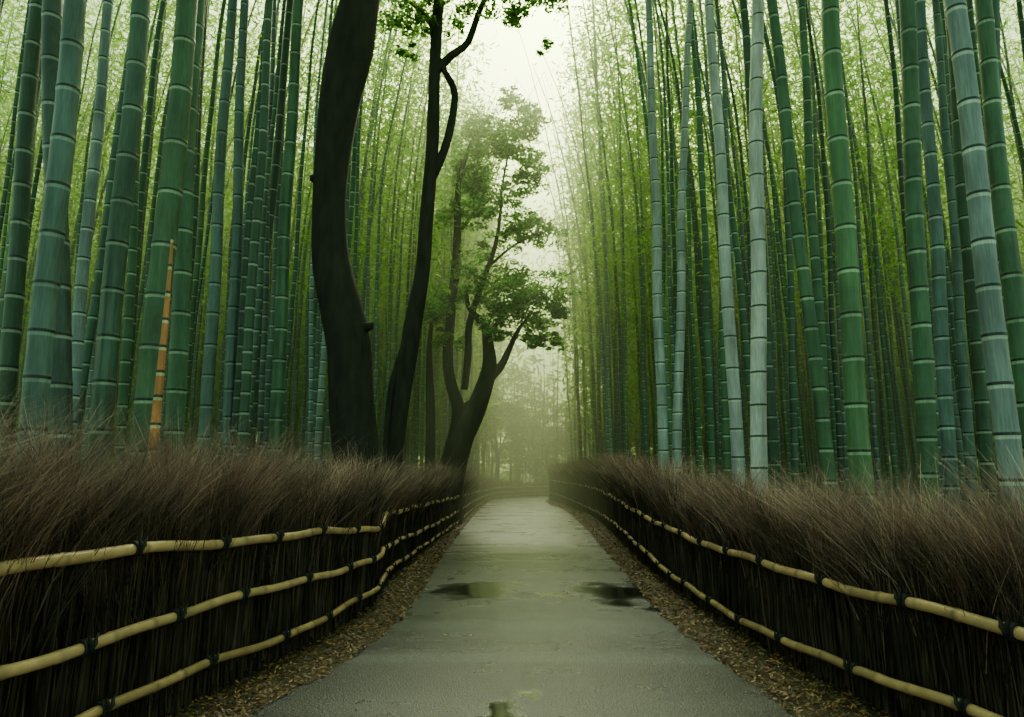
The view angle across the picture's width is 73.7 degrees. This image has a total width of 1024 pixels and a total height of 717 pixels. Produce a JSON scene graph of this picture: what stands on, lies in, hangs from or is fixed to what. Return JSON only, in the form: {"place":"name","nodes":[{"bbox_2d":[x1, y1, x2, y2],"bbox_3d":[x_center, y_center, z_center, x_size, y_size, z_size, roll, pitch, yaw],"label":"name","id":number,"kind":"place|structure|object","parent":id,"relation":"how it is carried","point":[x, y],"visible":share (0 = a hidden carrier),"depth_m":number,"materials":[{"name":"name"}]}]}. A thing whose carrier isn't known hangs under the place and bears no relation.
{"place":"outdoors","nodes":[
{"label":"outdoors","id":0,"kind":"place"},
{"bbox_2d":[0,0,1023,474],"label":"sky","id":1,"kind":"structure","parent":0,"point":[510,54],"materials":[{"name":"white"}]},
{"bbox_2d":[249,496,795,716],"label":"path","id":2,"kind":"structure","parent":0,"point":[487,625],"depth_m":6.16,"materials":[{"name":"concrete"}]},
{"bbox_2d":[172,475,985,716],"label":"ground","id":3,"kind":"structure","parent":0,"point":[806,710],"depth_m":5.98,"materials":[{"name":"soil"}]},
{"bbox_2d":[0,58,40,337],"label":"bamboo stalk","id":4,"kind":"object","parent":3,"relation":"on","point":[5,271],"visible":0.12,"depth_m":8.65,"materials":[{"name":"green plant"}]},
{"bbox_2d":[0,0,41,493],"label":"bamboo stalk","id":5,"kind":"object","parent":3,"relation":"on","point":[14,298],"visible":0.81,"depth_m":6.87,"materials":[{"name":"green plant"}]},
{"bbox_2d":[15,0,86,474],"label":"bamboo stalk","id":6,"kind":"object","parent":3,"relation":"on","point":[46,286],"visible":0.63,"depth_m":5.26,"materials":[{"name":"green plant"}]},
{"bbox_2d":[40,0,73,483],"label":"bamboo stalk","id":7,"kind":"object","parent":3,"relation":"on","point":[51,25],"visible":0.29,"depth_m":6.25,"materials":[{"name":"green plant"}]},
{"bbox_2d":[72,0,113,439],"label":"bamboo stalk","id":8,"kind":"object","parent":3,"relation":"on","point":[79,313],"visible":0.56,"depth_m":9.54,"materials":[{"name":"green plant"}]},
{"bbox_2d":[81,0,150,493],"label":"bamboo stalk","id":9,"kind":"object","parent":3,"relation":"on","point":[108,334],"visible":0.73,"depth_m":6.81,"materials":[{"name":"green plant"}]},
{"bbox_2d":[146,240,173,471],"bbox_3d":[-3.134,0.795,6.009,0.145,3.838,0.122,0,-10,1],"label":"bamboo stalk","id":10,"kind":"object","parent":3,"relation":"on","point":[159,382],"visible":0.4,"depth_m":6.11,"materials":[{"name":"plant"}]},
{"bbox_2d":[125,0,197,481],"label":"bamboo stalk","id":11,"kind":"object","parent":3,"relation":"on","point":[169,199],"visible":0.47,"depth_m":6.62,"materials":[{"name":"green plant"}]},
{"bbox_2d":[163,0,204,467],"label":"bamboo stalk","id":12,"kind":"object","parent":3,"relation":"on","point":[178,351],"visible":0.4,"depth_m":7.74,"materials":[{"name":"green plant"}]},
{"bbox_2d":[191,0,207,300],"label":"bamboo stalk","id":13,"kind":"object","parent":3,"relation":"on","point":[196,198],"visible":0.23,"depth_m":11.25,"materials":[{"name":"green plant"}]},
{"bbox_2d":[197,0,237,476],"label":"bamboo stalk","id":14,"kind":"object","parent":3,"relation":"on","point":[211,340],"visible":0.76,"depth_m":9.43,"materials":[{"name":"green plant"}]},
{"bbox_2d":[220,0,248,477],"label":"bamboo stalk","id":15,"kind":"object","parent":3,"relation":"on","point":[233,307],"visible":0.68,"depth_m":9.96,"materials":[{"name":"green plant"}]},
{"bbox_2d":[249,0,292,466],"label":"bamboo stalk","id":16,"kind":"object","parent":3,"relation":"on","point":[277,151],"visible":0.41,"depth_m":11.78,"materials":[{"name":"green plant"}]},
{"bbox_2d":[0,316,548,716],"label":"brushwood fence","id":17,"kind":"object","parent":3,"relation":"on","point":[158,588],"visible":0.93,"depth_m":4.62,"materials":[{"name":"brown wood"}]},
{"bbox_2d":[267,0,303,465],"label":"bamboo stalk","id":18,"kind":"object","parent":3,"relation":"on","point":[277,389],"visible":0.68,"depth_m":10.44,"materials":[{"name":"green plant"}]},
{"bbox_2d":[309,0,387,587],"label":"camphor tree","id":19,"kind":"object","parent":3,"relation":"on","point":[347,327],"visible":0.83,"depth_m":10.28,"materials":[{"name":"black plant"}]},
{"bbox_2d":[440,407,498,465],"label":"misty tree","id":20,"kind":"object","parent":3,"relation":"on","point":[488,419],"visible":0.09,"depth_m":51.10,"materials":[{"name":"green plant"}]},
{"bbox_2d":[377,0,573,569],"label":"slender tree","id":21,"kind":"object","parent":3,"relation":"on","point":[398,397],"visible":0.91,"depth_m":12.78,"materials":[{"name":"black plant"}]},
{"bbox_2d":[422,84,581,524],"bbox_3d":[-0.554,-2.118,22.900,5.562,15.440,3.974,0,-10,1],"label":"broadleaf tree","id":22,"kind":"object","parent":3,"relation":"on","point":[467,417],"visible":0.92,"depth_m":22.47,"materials":[{"name":"green plant"}]},
{"bbox_2d":[0,0,1023,521],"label":"bamboo grove","id":23,"kind":"object","parent":3,"relation":"on","point":[258,264],"visible":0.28,"depth_m":18.27,"materials":[{"name":"green plant"}]},
{"bbox_2d":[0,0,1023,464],"bbox_3d":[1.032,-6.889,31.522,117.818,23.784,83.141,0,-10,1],"label":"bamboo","id":24,"kind":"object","parent":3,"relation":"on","point":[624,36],"depth_m":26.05,"materials":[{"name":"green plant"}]},
{"bbox_2d":[1,96,1023,487],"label":"distant trees","id":25,"kind":"object","parent":3,"relation":"on","point":[537,396],"visible":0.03,"depth_m":74.18,"materials":[{"name":"plant"}]},
{"bbox_2d":[481,386,545,479],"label":"misty tree","id":26,"kind":"object","parent":3,"relation":"on","point":[514,409],"visible":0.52,"depth_m":52.47,"materials":[{"name":"green plant"}]},
{"bbox_2d":[487,363,564,482],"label":"misty tree","id":27,"kind":"object","parent":3,"relation":"on","point":[525,389],"visible":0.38,"depth_m":61.12,"materials":[{"name":"green plant"}]},
{"bbox_2d":[163,497,903,716],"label":"fallen leaves","id":28,"kind":"object","parent":3,"relation":"on","point":[572,511],"visible":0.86,"depth_m":6.72,"materials":[{"name":"brown plant"}]},
{"bbox_2d":[503,401,582,481],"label":"misty tree","id":29,"kind":"object","parent":3,"relation":"on","point":[532,436],"visible":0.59,"depth_m":56.97,"materials":[{"name":"green plant"}]},
{"bbox_2d":[523,434,569,481],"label":"misty tree","id":30,"kind":"object","parent":3,"relation":"on","point":[546,443],"visible":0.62,"depth_m":51.58,"materials":[{"name":"green plant"}]},
{"bbox_2d":[534,402,602,465],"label":"misty tree","id":31,"kind":"object","parent":3,"relation":"on","point":[568,446],"visible":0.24,"depth_m":57.34,"materials":[{"name":"green plant"}]},
{"bbox_2d":[645,0,669,475],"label":"bamboo stalk","id":32,"kind":"object","parent":3,"relation":"on","point":[662,404],"visible":0.84,"depth_m":12.37,"materials":[{"name":"green plant"}]},
{"bbox_2d":[672,0,693,473],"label":"bamboo stalk","id":33,"kind":"object","parent":3,"relation":"on","point":[677,412],"visible":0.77,"depth_m":12.35,"materials":[{"name":"green plant"}]},
{"bbox_2d":[704,0,745,491],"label":"bamboo stalk","id":34,"kind":"object","parent":3,"relation":"on","point":[736,429],"visible":0.84,"depth_m":9.75,"materials":[{"name":"green plant"}]},
{"bbox_2d":[748,0,768,509],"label":"bamboo stalk","id":35,"kind":"object","parent":3,"relation":"on","point":[758,398],"visible":0.7,"depth_m":8.61,"materials":[{"name":"green plant"}]},
{"bbox_2d":[739,0,780,502],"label":"bamboo stalk","id":36,"kind":"object","parent":3,"relation":"on","point":[772,439],"visible":0.41,"depth_m":10.99,"materials":[{"name":"green plant"}]},
{"bbox_2d":[542,424,1023,716],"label":"brushwood fence","id":37,"kind":"object","parent":3,"relation":"on","point":[904,614],"visible":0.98,"depth_m":4.92,"materials":[{"name":"brown wood"}]},
{"bbox_2d":[766,0,838,510],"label":"bamboo stalk","id":38,"kind":"object","parent":3,"relation":"on","point":[821,410],"visible":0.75,"depth_m":8.19,"materials":[{"name":"green plant"}]},
{"bbox_2d":[798,0,830,423],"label":"bamboo stalk","id":39,"kind":"object","parent":3,"relation":"on","point":[811,216],"visible":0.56,"depth_m":10.65,"materials":[{"name":"green plant"}]},
{"bbox_2d":[821,0,877,534],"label":"bamboo stalk","id":40,"kind":"object","parent":3,"relation":"on","point":[855,393],"visible":0.73,"depth_m":6.63,"materials":[{"name":"green plant"}]},
{"bbox_2d":[898,0,939,536],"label":"bamboo stalk","id":41,"kind":"object","parent":3,"relation":"on","point":[924,387],"visible":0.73,"depth_m":6.82,"materials":[{"name":"green plant"}]},
{"bbox_2d":[915,0,961,538],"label":"bamboo stalk","id":42,"kind":"object","parent":3,"relation":"on","point":[947,425],"visible":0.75,"depth_m":8.14,"materials":[{"name":"green plant"}]},
{"bbox_2d":[932,0,978,527],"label":"bamboo stalk","id":43,"kind":"object","parent":3,"relation":"on","point":[966,409],"visible":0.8,"depth_m":11.21,"materials":[{"name":"green plant"}]},
{"bbox_2d":[943,0,997,526],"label":"bamboo stalk","id":44,"kind":"object","parent":3,"relation":"on","point":[982,417],"visible":0.49,"depth_m":9.07,"materials":[{"name":"green plant"}]},
{"bbox_2d":[944,0,1023,534],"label":"bamboo stalk","id":45,"kind":"object","parent":3,"relation":"on","point":[1000,383],"visible":0.87,"depth_m":5.29,"materials":[{"name":"green plant"}]},
{"bbox_2d":[983,0,1009,540],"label":"bamboo stalk","id":46,"kind":"object","parent":3,"relation":"on","point":[996,6],"visible":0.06,"depth_m":8.03,"materials":[{"name":"green plant"}]},
{"bbox_2d":[974,0,1023,456],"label":"bamboo stalk","id":47,"kind":"object","parent":3,"relation":"on","point":[1011,275],"visible":0.94,"depth_m":6.72,"materials":[{"name":"green plant"}]}
]}

